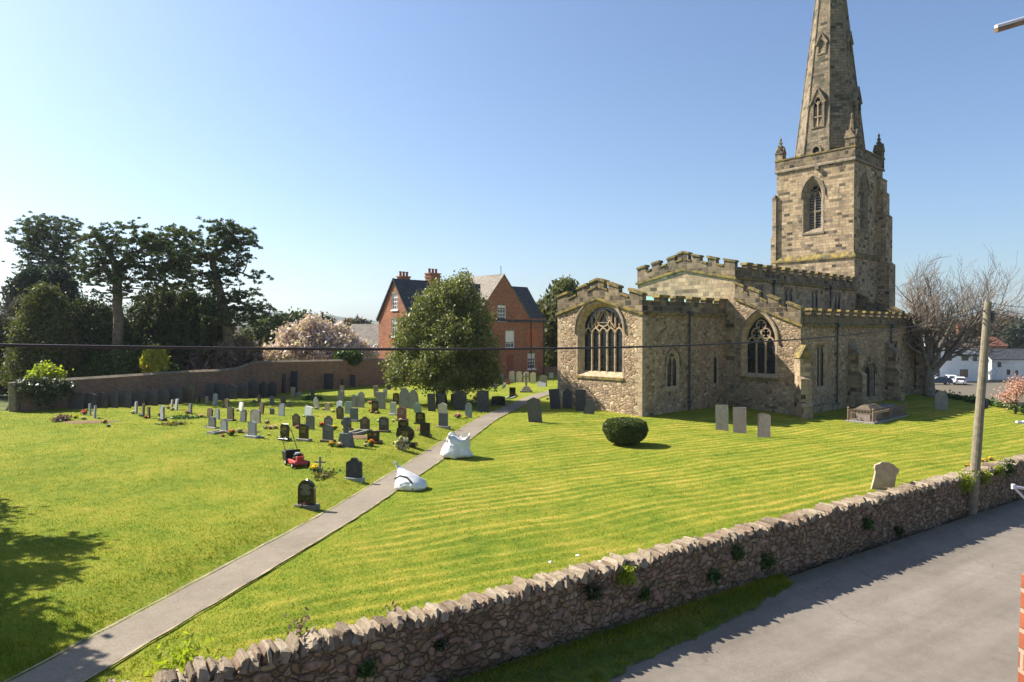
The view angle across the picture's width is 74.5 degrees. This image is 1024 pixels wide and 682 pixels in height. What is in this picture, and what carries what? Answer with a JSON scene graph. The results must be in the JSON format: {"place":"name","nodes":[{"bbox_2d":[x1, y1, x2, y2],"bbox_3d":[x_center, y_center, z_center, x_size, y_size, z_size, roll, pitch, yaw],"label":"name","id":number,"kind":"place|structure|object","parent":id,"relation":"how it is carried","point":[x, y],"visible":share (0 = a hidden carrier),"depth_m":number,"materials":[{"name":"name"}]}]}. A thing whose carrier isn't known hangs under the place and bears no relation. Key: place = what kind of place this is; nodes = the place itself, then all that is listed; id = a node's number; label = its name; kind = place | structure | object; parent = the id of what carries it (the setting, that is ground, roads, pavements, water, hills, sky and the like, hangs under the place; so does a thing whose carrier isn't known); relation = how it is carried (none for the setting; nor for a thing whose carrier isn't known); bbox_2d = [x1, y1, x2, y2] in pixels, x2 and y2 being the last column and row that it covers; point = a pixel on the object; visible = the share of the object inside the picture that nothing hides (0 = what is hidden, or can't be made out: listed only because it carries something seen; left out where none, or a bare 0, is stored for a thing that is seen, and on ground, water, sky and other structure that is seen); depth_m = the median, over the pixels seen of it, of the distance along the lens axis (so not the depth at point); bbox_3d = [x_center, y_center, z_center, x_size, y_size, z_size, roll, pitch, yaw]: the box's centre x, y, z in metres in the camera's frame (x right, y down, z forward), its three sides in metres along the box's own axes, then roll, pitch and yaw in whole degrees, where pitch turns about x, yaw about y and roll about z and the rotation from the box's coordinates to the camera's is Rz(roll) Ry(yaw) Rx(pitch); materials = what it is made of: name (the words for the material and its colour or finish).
{"place":"outdoors","nodes":[
{"label":"outdoors","id":0,"kind":"place"},
{"bbox_2d":[65,217,210,374],"bbox_3d":[-26.957,-3.045,49.089,10.204,11.811,4.705,0,1,0],"label":"pine tree","id":1,"kind":"object","parent":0,"point":[151,243],"visible":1,"depth_m":48.52,"materials":[{"name":"green plant"}]},
{"bbox_2d":[8,305,378,328],"bbox_3d":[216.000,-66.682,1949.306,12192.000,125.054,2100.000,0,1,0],"label":"hills","id":2,"kind":"structure","parent":0,"point":[332,316],"depth_m":2047.21,"materials":[{"name":"plant"}]},
{"bbox_2d":[0,373,544,410],"bbox_3d":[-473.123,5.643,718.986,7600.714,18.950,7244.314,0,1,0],"label":"ground","id":3,"kind":"structure","parent":0,"point":[3,402],"depth_m":51.59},
{"bbox_2d":[0,307,14,394],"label":"laurel thicket","id":4,"kind":"object","parent":3,"relation":"on","point":[3,389],"visible":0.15,"depth_m":55.12,"materials":[{"name":"green plant"}]},
{"bbox_2d":[0,281,28,396],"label":"bare tree","id":5,"kind":"object","parent":3,"relation":"on","point":[6,309],"visible":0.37,"depth_m":56.12,"materials":[{"name":"grey plant"}]},
{"bbox_2d":[0,261,86,320],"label":"fir tree","id":6,"kind":"object","parent":3,"relation":"on","point":[33,275],"visible":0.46,"depth_m":59.09,"materials":[{"name":"green plant"}]},
{"bbox_2d":[0,280,87,388],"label":"cypress tree","id":7,"kind":"object","parent":3,"relation":"on","point":[40,318],"visible":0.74,"depth_m":47.33,"materials":[{"name":"green plant"}]},
{"bbox_2d":[1,211,95,294],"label":"pine tree","id":8,"kind":"object","parent":3,"relation":"on","point":[32,243],"visible":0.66,"depth_m":65.25,"materials":[{"name":"green plant"}]},
{"bbox_2d":[24,360,73,379],"bbox_3d":[-30.866,2.262,44.450,2.705,2.102,2.180,0,1,19],"label":"lime shrub","id":9,"kind":"object","parent":3,"relation":"on","point":[42,370],"visible":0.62,"depth_m":44.19,"materials":[{"name":"green plant"}]},
{"bbox_2d":[59,290,169,375],"bbox_3d":[-30.465,0.217,50.377,9.880,8.094,5.662,0,1,0],"label":"laurel thicket","id":10,"kind":"object","parent":3,"relation":"on","point":[96,324],"visible":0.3,"depth_m":49.48,"materials":[{"name":"green plant"}]},
{"bbox_2d":[69,341,183,377],"bbox_3d":[-28.702,1.769,49.441,8.635,3.511,3.946,0,1,0],"label":"laurel bush","id":11,"kind":"object","parent":3,"relation":"on","point":[97,371],"visible":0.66,"depth_m":48.40,"materials":[{"name":"green plant"}]},
{"bbox_2d":[138,343,171,372],"bbox_3d":[-25.335,1.597,47.888,2.088,2.990,2.079,0,1,0],"label":"golden conifer","id":12,"kind":"object","parent":3,"relation":"on","point":[154,360],"visible":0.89,"depth_m":47.44,"materials":[{"name":"plant"}]},
{"bbox_2d":[8,358,397,411],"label":"garden wall","id":13,"kind":"structure","parent":3,"relation":"on","point":[366,372],"depth_m":50.32,"materials":[{"name":"brick"}]},
{"bbox_2d":[7,375,79,408],"bbox_3d":[-28.934,3.170,41.397,4.324,2.178,1.994,0,1,0],"label":"ivy","id":14,"kind":"object","parent":13,"relation":"attached to","point":[43,390],"visible":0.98,"depth_m":41.13,"materials":[{"name":"green plant"}]},
{"bbox_2d":[333,346,362,365],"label":"round shrub","id":15,"kind":"object","parent":13,"relation":"on","point":[354,357],"visible":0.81,"depth_m":58.99,"materials":[{"name":"green plant"}]},
{"bbox_2d":[168,216,291,357],"bbox_3d":[-21.887,-4.048,51.692,9.295,10.915,4.538,0,1,0],"label":"pine tree","id":16,"kind":"object","parent":3,"relation":"on","point":[225,314],"visible":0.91,"depth_m":51.61,"materials":[{"name":"green plant"}]},
{"bbox_2d":[234,306,321,346],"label":"dark evergreen","id":17,"kind":"object","parent":3,"relation":"on","point":[258,332],"visible":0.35,"depth_m":76.97,"materials":[{"name":"green plant"}]},
{"bbox_2d":[262,309,379,360],"bbox_3d":[-17.861,-0.094,61.913,11.489,5.905,6.293,0,1,0],"label":"magnolia tree","id":18,"kind":"object","parent":3,"relation":"on","point":[310,332],"visible":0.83,"depth_m":61.10,"materials":[{"name":"pink plant"}]},
{"bbox_2d":[349,324,378,345],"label":"outbuilding","id":19,"kind":"structure","parent":3,"relation":"on","point":[369,332],"depth_m":94.12,"materials":[{"name":"paint"}]},
{"bbox_2d":[376,268,545,381],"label":"brick house","id":20,"kind":"structure","parent":3,"relation":"on","point":[520,321],"depth_m":72.76,"materials":[{"name":"red brick"}]},
{"bbox_2d":[536,274,591,372],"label":"bushy yew","id":21,"kind":"object","parent":3,"relation":"on","point":[547,305],"visible":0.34,"depth_m":82.23,"materials":[{"name":"green plant"}]},
{"bbox_2d":[107,454,1023,681],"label":"stone wall","id":22,"kind":"structure","parent":3,"relation":"on","point":[523,617],"depth_m":13.71,"materials":[{"name":"stone"}]},
{"bbox_2d":[356,656,376,679],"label":"wall plant","id":23,"kind":"object","parent":22,"relation":"attached to","point":[366,669],"depth_m":11.04,"materials":[{"name":"green plant"}]},
{"bbox_2d":[585,582,603,601],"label":"wall plant","id":24,"kind":"object","parent":22,"relation":"attached to","point":[592,591],"depth_m":13.78,"materials":[{"name":"green plant"}]},
{"bbox_2d":[616,563,637,586],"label":"wall plant","id":25,"kind":"object","parent":22,"relation":"attached to","point":[625,577],"depth_m":14.27,"materials":[{"name":"green plant"}]},
{"bbox_2d":[707,568,722,584],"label":"wall plant","id":26,"kind":"object","parent":22,"relation":"attached to","point":[713,577],"depth_m":15.84,"materials":[{"name":"green plant"}]},
{"bbox_2d":[759,552,777,570],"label":"wall plant","id":27,"kind":"object","parent":22,"relation":"attached to","point":[767,561],"depth_m":16.95,"materials":[{"name":"green plant"}]},
{"bbox_2d":[953,470,978,493],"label":"wall plant","id":28,"kind":"object","parent":22,"relation":"attached to","point":[967,482],"depth_m":23.00,"materials":[{"name":"green plant"}]},
{"bbox_2d":[555,0,925,418],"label":"parish church","id":29,"kind":"structure","parent":3,"relation":"on","point":[830,270],"depth_m":45.86,"materials":[{"name":"stone"}]},
{"bbox_2d":[574,299,625,380],"bbox_3d":[5.531,-0.112,41.579,0.620,4.919,4.148,-1,1,-42],"label":"window","id":30,"kind":"structure","parent":29,"relation":"in","point":[605,327],"depth_m":41.89,"materials":[{"name":"stone"}]},
{"bbox_2d":[665,347,681,391],"bbox_3d":[9.779,1.697,41.022,1.681,2.704,0.210,-1,1,-42],"label":"window","id":31,"kind":"structure","parent":29,"relation":"in","point":[672,362],"depth_m":41.11,"materials":[{"name":"stone"}]},
{"bbox_2d":[712,354,718,386],"bbox_3d":[13.345,1.935,44.222,0.740,2.182,0.170,-1,1,-42],"label":"window","id":32,"kind":"structure","parent":29,"relation":"in","point":[715,372],"depth_m":44.27,"materials":[{"name":"stone"}]},
{"bbox_2d":[738,309,779,380],"bbox_3d":[15.986,0.182,43.416,0.560,4.596,2.818,-1,1,-42],"label":"window","id":33,"kind":"structure","parent":29,"relation":"in","point":[760,359],"depth_m":43.62,"materials":[{"name":"stone"}]},
{"bbox_2d":[783,285,794,306],"bbox_3d":[20.326,-2.750,49.616,1.813,2.629,0.172,-1,1,-42],"label":"window","id":34,"kind":"structure","parent":29,"relation":"in","point":[788,291],"depth_m":49.71,"materials":[{"name":"stone"}]},
{"bbox_2d":[800,175,825,234],"bbox_3d":[27.156,-12.221,60.507,0.720,5.288,2.281,-1,1,-42],"label":"window","id":35,"kind":"structure","parent":29,"relation":"in","point":[813,202],"depth_m":60.68,"materials":[{"name":"stone"}]},
{"bbox_2d":[810,288,819,307],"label":"window","id":36,"kind":"structure","parent":29,"relation":"in","point":[814,292],"depth_m":52.67,"materials":[{"name":"stone"}]},
{"bbox_2d":[816,341,827,390],"bbox_3d":[19.801,1.603,43.252,1.654,3.131,0.270,-1,1,-42],"label":"window","id":37,"kind":"structure","parent":29,"relation":"in","point":[821,347],"depth_m":43.54,"materials":[{"name":"stone"}]},
{"bbox_2d":[833,290,842,308],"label":"window","id":38,"kind":"structure","parent":29,"relation":"in","point":[838,295],"depth_m":55.50,"materials":[{"name":"stone"}]},
{"bbox_2d":[859,172,869,232],"bbox_3d":[30.803,-12.206,59.273,2.081,5.288,0.520,-1,1,-42],"label":"window","id":39,"kind":"structure","parent":29,"relation":"in","point":[864,183],"depth_m":59.63,"materials":[{"name":"stone"}]},
{"bbox_2d":[863,357,876,396],"bbox_3d":[25.574,2.896,48.590,2.459,3.565,0.620,-1,1,-42],"label":"doorway","id":40,"kind":"structure","parent":29,"relation":"in","point":[868,369],"depth_m":49.04,"materials":[{"name":"stone"}]},
{"bbox_2d":[922,324,989,381],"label":"white building","id":41,"kind":"structure","parent":3,"relation":"on","point":[962,366],"depth_m":131.57,"materials":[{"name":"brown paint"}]},
{"bbox_2d":[922,307,1023,348],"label":"woodland","id":42,"kind":"object","parent":3,"relation":"on","point":[994,331],"visible":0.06,"depth_m":197.31,"materials":[{"name":"plant"}]},
{"bbox_2d":[988,349,1023,379],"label":"white cottage","id":43,"kind":"structure","parent":3,"relation":"on","point":[1006,369],"depth_m":137.93,"materials":[{"name":"paint"}]},
{"bbox_2d":[999,318,1023,348],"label":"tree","id":44,"kind":"object","parent":3,"relation":"on","point":[1018,336],"visible":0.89,"depth_m":188.41,"materials":[{"name":"green plant"}]},
{"bbox_2d":[9,391,548,681],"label":"path","id":45,"kind":"structure","parent":0,"point":[84,660],"depth_m":13.53,"materials":[{"name":"concrete"}]},
{"bbox_2d":[3,390,548,681],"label":"path edging","id":46,"kind":"object","parent":45,"relation":"on","point":[70,646],"visible":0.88,"depth_m":14.22,"materials":[{"name":"concrete"}]},
{"bbox_2d":[81,394,548,681],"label":"path edging","id":47,"kind":"object","parent":45,"relation":"on","point":[129,653],"visible":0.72,"depth_m":13.65,"materials":[{"name":"concrete"}]},
{"bbox_2d":[0,374,1023,681],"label":"lawn","id":48,"kind":"structure","parent":0,"point":[790,450],"depth_m":20.82,"materials":[{"name":"plant"}]},
{"bbox_2d":[68,393,84,409],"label":"gravestone","id":49,"kind":"object","parent":48,"relation":"on","point":[75,401],"visible":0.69,"depth_m":41.91,"materials":[{"name":"stone"}]},
{"bbox_2d":[84,393,96,408],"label":"gravestone","id":50,"kind":"object","parent":48,"relation":"on","point":[91,398],"visible":0.77,"depth_m":42.16,"materials":[{"name":"stone"}]},
{"bbox_2d":[96,392,108,407],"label":"gravestone","id":51,"kind":"object","parent":48,"relation":"on","point":[102,400],"visible":0.8,"depth_m":42.63,"materials":[{"name":"stone"}]},
{"bbox_2d":[107,393,118,407],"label":"gravestone","id":52,"kind":"object","parent":48,"relation":"on","point":[113,400],"visible":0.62,"depth_m":42.87,"materials":[{"name":"stone"}]},
{"bbox_2d":[118,390,132,407],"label":"gravestone","id":53,"kind":"object","parent":48,"relation":"on","point":[125,398],"visible":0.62,"depth_m":43.11,"materials":[{"name":"stone"}]},
{"bbox_2d":[132,392,145,405],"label":"gravestone","id":54,"kind":"object","parent":48,"relation":"on","point":[139,397],"visible":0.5,"depth_m":44.11,"materials":[{"name":"stone"}]},
{"bbox_2d":[145,388,157,405],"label":"gravestone","id":55,"kind":"object","parent":48,"relation":"on","point":[151,398],"visible":0.84,"depth_m":44.49,"materials":[{"name":"stone"}]},
{"bbox_2d":[157,390,169,404],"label":"gravestone","id":56,"kind":"object","parent":48,"relation":"on","point":[163,397],"visible":0.88,"depth_m":44.95,"materials":[{"name":"stone"}]},
{"bbox_2d":[168,387,182,403],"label":"gravestone","id":57,"kind":"object","parent":48,"relation":"on","point":[176,392],"visible":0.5,"depth_m":45.43,"materials":[{"name":"stone"}]},
{"bbox_2d":[124,285,229,369],"bbox_3d":[-26.930,-0.445,53.915,8.972,8.512,6.972,0,1,0],"label":"yew tree","id":58,"kind":"object","parent":48,"relation":"on","point":[173,319],"visible":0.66,"depth_m":51.87,"materials":[{"name":"green plant"}]},
{"bbox_2d":[144,631,217,675],"bbox_3d":[-4.976,4.737,10.338,0.997,0.652,1.108,0,1,0],"label":"weed","id":59,"kind":"object","parent":48,"relation":"on","point":[180,661],"visible":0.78,"depth_m":10.25,"materials":[{"name":"green plant"}]},
{"bbox_2d":[182,384,195,402],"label":"gravestone","id":60,"kind":"object","parent":48,"relation":"on","point":[188,393],"visible":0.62,"depth_m":45.83,"materials":[{"name":"grey stone"}]},
{"bbox_2d":[178,333,270,370],"bbox_3d":[-23.008,1.511,53.219,8.094,4.744,5.135,0,1,0],"label":"winter shrub","id":61,"kind":"object","parent":48,"relation":"on","point":[220,360],"visible":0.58,"depth_m":51.84,"materials":[{"name":"plant"}]},
{"bbox_2d":[224,385,237,398],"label":"gravestone","id":62,"kind":"object","parent":48,"relation":"on","point":[231,391],"visible":0.84,"depth_m":48.25,"materials":[{"name":"stone"}]},
{"bbox_2d":[238,382,248,398],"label":"gravestone","id":63,"kind":"object","parent":48,"relation":"on","point":[243,388],"visible":0.89,"depth_m":48.65,"materials":[{"name":"stone"}]},
{"bbox_2d":[244,421,260,438],"bbox_3d":[-11.378,3.900,29.541,0.730,0.820,0.280,0,1,26],"label":"gravestone","id":64,"kind":"object","parent":48,"relation":"on","point":[252,429],"visible":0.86,"depth_m":29.47,"materials":[{"name":"grey stone"}]},
{"bbox_2d":[248,379,258,397],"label":"gravestone","id":65,"kind":"object","parent":48,"relation":"on","point":[253,386],"visible":0.9,"depth_m":49.31,"materials":[{"name":"stone"}]},
{"bbox_2d":[280,430,309,467],"bbox_3d":[-8.034,3.948,24.745,0.640,1.155,1.605,-1,1,-38],"label":"lawn mower","id":66,"kind":"object","parent":48,"relation":"on","point":[292,457],"visible":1,"depth_m":24.47,"materials":[{"name":"red paint"}]},
{"bbox_2d":[285,602,315,636],"bbox_3d":[-3.464,4.605,11.012,0.465,0.809,0.475,0,1,23],"label":"weed","id":67,"kind":"object","parent":48,"relation":"on","point":[298,630],"visible":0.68,"depth_m":10.99,"materials":[{"name":"plant"}]},
{"bbox_2d":[296,424,311,441],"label":"gravestone","id":68,"kind":"object","parent":48,"relation":"on","point":[304,432],"visible":0.99,"depth_m":28.92,"materials":[{"name":"grey stone"}]},
{"bbox_2d":[295,479,319,511],"bbox_3d":[-5.925,4.451,19.466,0.673,0.895,0.280,0,1,10],"label":"gravestone","id":69,"kind":"object","parent":48,"relation":"on","point":[307,491],"visible":0.99,"depth_m":19.39,"materials":[{"name":"grey stone"}]},
{"bbox_2d":[311,468,341,480],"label":"grave plants","id":70,"kind":"object","parent":48,"relation":"on","point":[321,475],"visible":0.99,"depth_m":22.99,"materials":[{"name":"green plant"}]},
{"bbox_2d":[320,424,335,442],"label":"gravestone","id":71,"kind":"object","parent":48,"relation":"on","point":[327,434],"visible":0.95,"depth_m":28.73,"materials":[{"name":"grey stone"}]},
{"bbox_2d":[338,417,354,447],"bbox_3d":[-6.885,3.807,27.934,0.643,1.304,0.451,0,1,16],"label":"stone cross","id":72,"kind":"object","parent":48,"relation":"on","point":[346,439],"visible":0.94,"depth_m":27.82,"materials":[{"name":"stone"}]},
{"bbox_2d":[344,457,364,482],"bbox_3d":[-5.379,4.398,22.985,0.655,0.867,0.280,0,1,12],"label":"gravestone","id":73,"kind":"object","parent":48,"relation":"on","point":[354,470],"visible":0.94,"depth_m":22.91,"materials":[{"name":"grey stone"}]},
{"bbox_2d":[349,416,371,434],"bbox_3d":[-7.010,3.909,30.838,0.582,0.785,1.450,0,1,16],"label":"gravestone","id":74,"kind":"object","parent":48,"relation":"on","point":[364,424],"visible":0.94,"depth_m":31.31,"materials":[{"name":"grey stone"}]},
{"bbox_2d":[399,387,408,407],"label":"gravestone","id":75,"kind":"object","parent":48,"relation":"on","point":[404,398],"visible":0.87,"depth_m":43.00,"materials":[{"name":"grey stone"}]},
{"bbox_2d":[393,425,417,446],"bbox_3d":[-4.565,4.054,28.813,1.012,0.891,0.320,0,1,12],"label":"round headstone","id":76,"kind":"object","parent":48,"relation":"on","point":[407,431],"visible":0.73,"depth_m":28.75,"materials":[{"name":"black stone"}]},
{"bbox_2d":[393,461,427,490],"bbox_3d":[-3.337,4.385,22.053,1.183,0.890,0.922,0,1,14],"label":"bulk bag","id":77,"kind":"object","parent":48,"relation":"on","point":[406,480],"visible":1,"depth_m":21.77,"materials":[{"name":"plastic"}]},
{"bbox_2d":[377,268,507,404],"bbox_3d":[-4.856,-0.347,45.360,8.055,9.323,8.611,-1,1,-43],"label":"evergreen tree","id":78,"kind":"object","parent":48,"relation":"on","point":[441,321],"visible":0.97,"depth_m":43.76,"materials":[{"name":"green plant"}]},
{"bbox_2d":[436,413,450,429],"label":"gravestone","id":79,"kind":"object","parent":48,"relation":"on","point":[442,420],"visible":0.9,"depth_m":33.37,"materials":[{"name":"grey stone"}]},
{"bbox_2d":[440,432,472,458],"bbox_3d":[-2.271,4.220,27.498,1.323,0.984,1.112,0,1,-20],"label":"bulk bag","id":80,"kind":"object","parent":48,"relation":"on","point":[455,446],"visible":1,"depth_m":27.15,"materials":[{"name":"plastic"}]},
{"bbox_2d":[453,391,466,409],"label":"gravestone","id":81,"kind":"object","parent":48,"relation":"on","point":[460,399],"visible":0.86,"depth_m":41.53,"materials":[{"name":"stone"}]},
{"bbox_2d":[477,390,488,411],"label":"gravestone","id":82,"kind":"object","parent":48,"relation":"on","point":[482,401],"visible":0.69,"depth_m":40.77,"materials":[{"name":"stone"}]},
{"bbox_2d":[527,397,541,421],"bbox_3d":[1.187,3.747,35.931,0.876,1.510,0.198,0,1,4],"label":"gravestone","id":83,"kind":"object","parent":48,"relation":"on","point":[534,409],"visible":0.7,"depth_m":35.88,"materials":[{"name":"stone"}]},
{"bbox_2d":[549,389,560,408],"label":"gravestone","id":84,"kind":"object","parent":48,"relation":"on","point":[554,396],"visible":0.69,"depth_m":42.40,"materials":[{"name":"stone"}]},
{"bbox_2d":[563,389,571,408],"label":"gravestone","id":85,"kind":"object","parent":48,"relation":"on","point":[567,398],"visible":0.92,"depth_m":42.43,"materials":[{"name":"stone"}]},
{"bbox_2d":[576,389,585,410],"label":"gravestone","id":86,"kind":"object","parent":48,"relation":"on","point":[580,399],"visible":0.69,"depth_m":41.26,"materials":[{"name":"stone"}]},
{"bbox_2d":[602,416,648,444],"bbox_3d":[5.110,4.071,30.428,2.113,1.265,1.991,0,1,0],"label":"clipped bush","id":87,"kind":"object","parent":48,"relation":"on","point":[627,430],"visible":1,"depth_m":29.76,"materials":[{"name":"green plant"}]},
{"bbox_2d":[715,405,728,430],"bbox_3d":[11.083,4.107,35.573,0.682,1.521,0.180,0,1,22],"label":"gravestone","id":88,"kind":"object","parent":48,"relation":"on","point":[721,417],"visible":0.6,"depth_m":35.54,"materials":[{"name":"grey stone"}]},
{"bbox_2d":[733,407,746,432],"bbox_3d":[11.721,4.138,34.687,0.680,1.502,0.166,0,1,22],"label":"gravestone","id":89,"kind":"object","parent":48,"relation":"on","point":[739,419],"visible":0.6,"depth_m":34.65,"materials":[{"name":"stone"}]},
{"bbox_2d":[758,413,769,437],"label":"gravestone","id":90,"kind":"object","parent":48,"relation":"on","point":[763,424],"visible":0.89,"depth_m":32.82,"materials":[{"name":"stone"}]},
{"bbox_2d":[845,403,891,423],"bbox_3d":[20.869,4.334,39.365,2.740,1.270,1.590,-1,1,-42],"label":"railed tomb","id":91,"kind":"object","parent":48,"relation":"on","point":[870,413],"visible":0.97,"depth_m":38.85,"materials":[{"name":"grey stone"}]},
{"bbox_2d":[871,462,898,489],"bbox_3d":[12.168,4.487,22.034,0.880,1.092,0.122,0,1,8],"label":"gravestone","id":92,"kind":"object","parent":48,"relation":"on","point":[885,473],"visible":0.86,"depth_m":21.98,"materials":[{"name":"beige stone"}]},
{"bbox_2d":[866,400,907,419],"bbox_3d":[22.883,4.345,41.163,2.640,1.180,1.590,-1,1,-42],"label":"railed tomb","id":93,"kind":"object","parent":48,"relation":"on","point":[894,412],"visible":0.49,"depth_m":41.01,"materials":[{"name":"grey stone"}]},
{"bbox_2d":[934,390,947,409],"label":"gravestone","id":94,"kind":"object","parent":48,"relation":"on","point":[941,400],"visible":0.93,"depth_m":45.00,"materials":[{"name":"grey stone"}]},
{"bbox_2d":[891,245,1023,396],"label":"bare tree","id":95,"kind":"object","parent":48,"relation":"on","point":[933,365],"visible":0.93,"depth_m":52.65,"materials":[{"name":"grey plant"}]},
{"bbox_2d":[935,389,1023,412],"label":"hedge","id":96,"kind":"object","parent":48,"relation":"on","point":[972,399],"visible":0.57,"depth_m":47.88,"materials":[{"name":"green plant"}]},
{"bbox_2d":[991,371,1023,413],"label":"blossom shrub","id":97,"kind":"object","parent":48,"relation":"on","point":[1016,399],"visible":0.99,"depth_m":43.22,"materials":[{"name":"pink plant"}]},
{"bbox_2d":[0,0,1023,320],"label":"sky","id":98,"kind":"structure","parent":0,"point":[363,143],"materials":[{"name":"blue"}]},
{"bbox_2d":[458,579,790,681],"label":"verge","id":99,"kind":"structure","parent":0,"point":[617,664],"depth_m":13.34,"materials":[{"name":"plant"}]},
{"bbox_2d":[607,499,1023,681],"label":"road","id":100,"kind":"structure","parent":0,"point":[940,603],"depth_m":15.06,"materials":[{"name":"asphalt"}]},
{"bbox_2d":[967,302,994,516],"bbox_3d":[16.042,2.481,23.099,0.795,7.653,0.405,1,1,44],"label":"utility pole","id":101,"kind":"object","parent":100,"relation":"on","point":[981,403],"visible":0.88,"depth_m":23.01,"materials":[{"name":"brown wood"}]},
{"bbox_2d":[0,309,986,350],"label":"overhead cable","id":102,"kind":"object","parent":101,"relation":"attached to","point":[194,347],"visible":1,"depth_m":6.16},
{"bbox_2d":[1018,574,1023,681],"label":"house","id":103,"kind":"structure","parent":100,"relation":"on","point":[1021,657],"depth_m":2.50,"materials":[{"name":"brick"}]},
{"bbox_2d":[935,379,1023,407],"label":"street","id":104,"kind":"structure","parent":0,"point":[969,388],"depth_m":111.04,"materials":[{"name":"asphalt"}]},
{"bbox_2d":[994,16,1023,32],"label":"aerial","id":105,"kind":"object","parent":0,"point":[1010,24],"visible":1,"depth_m":2.99,"materials":[{"name":"metal"}]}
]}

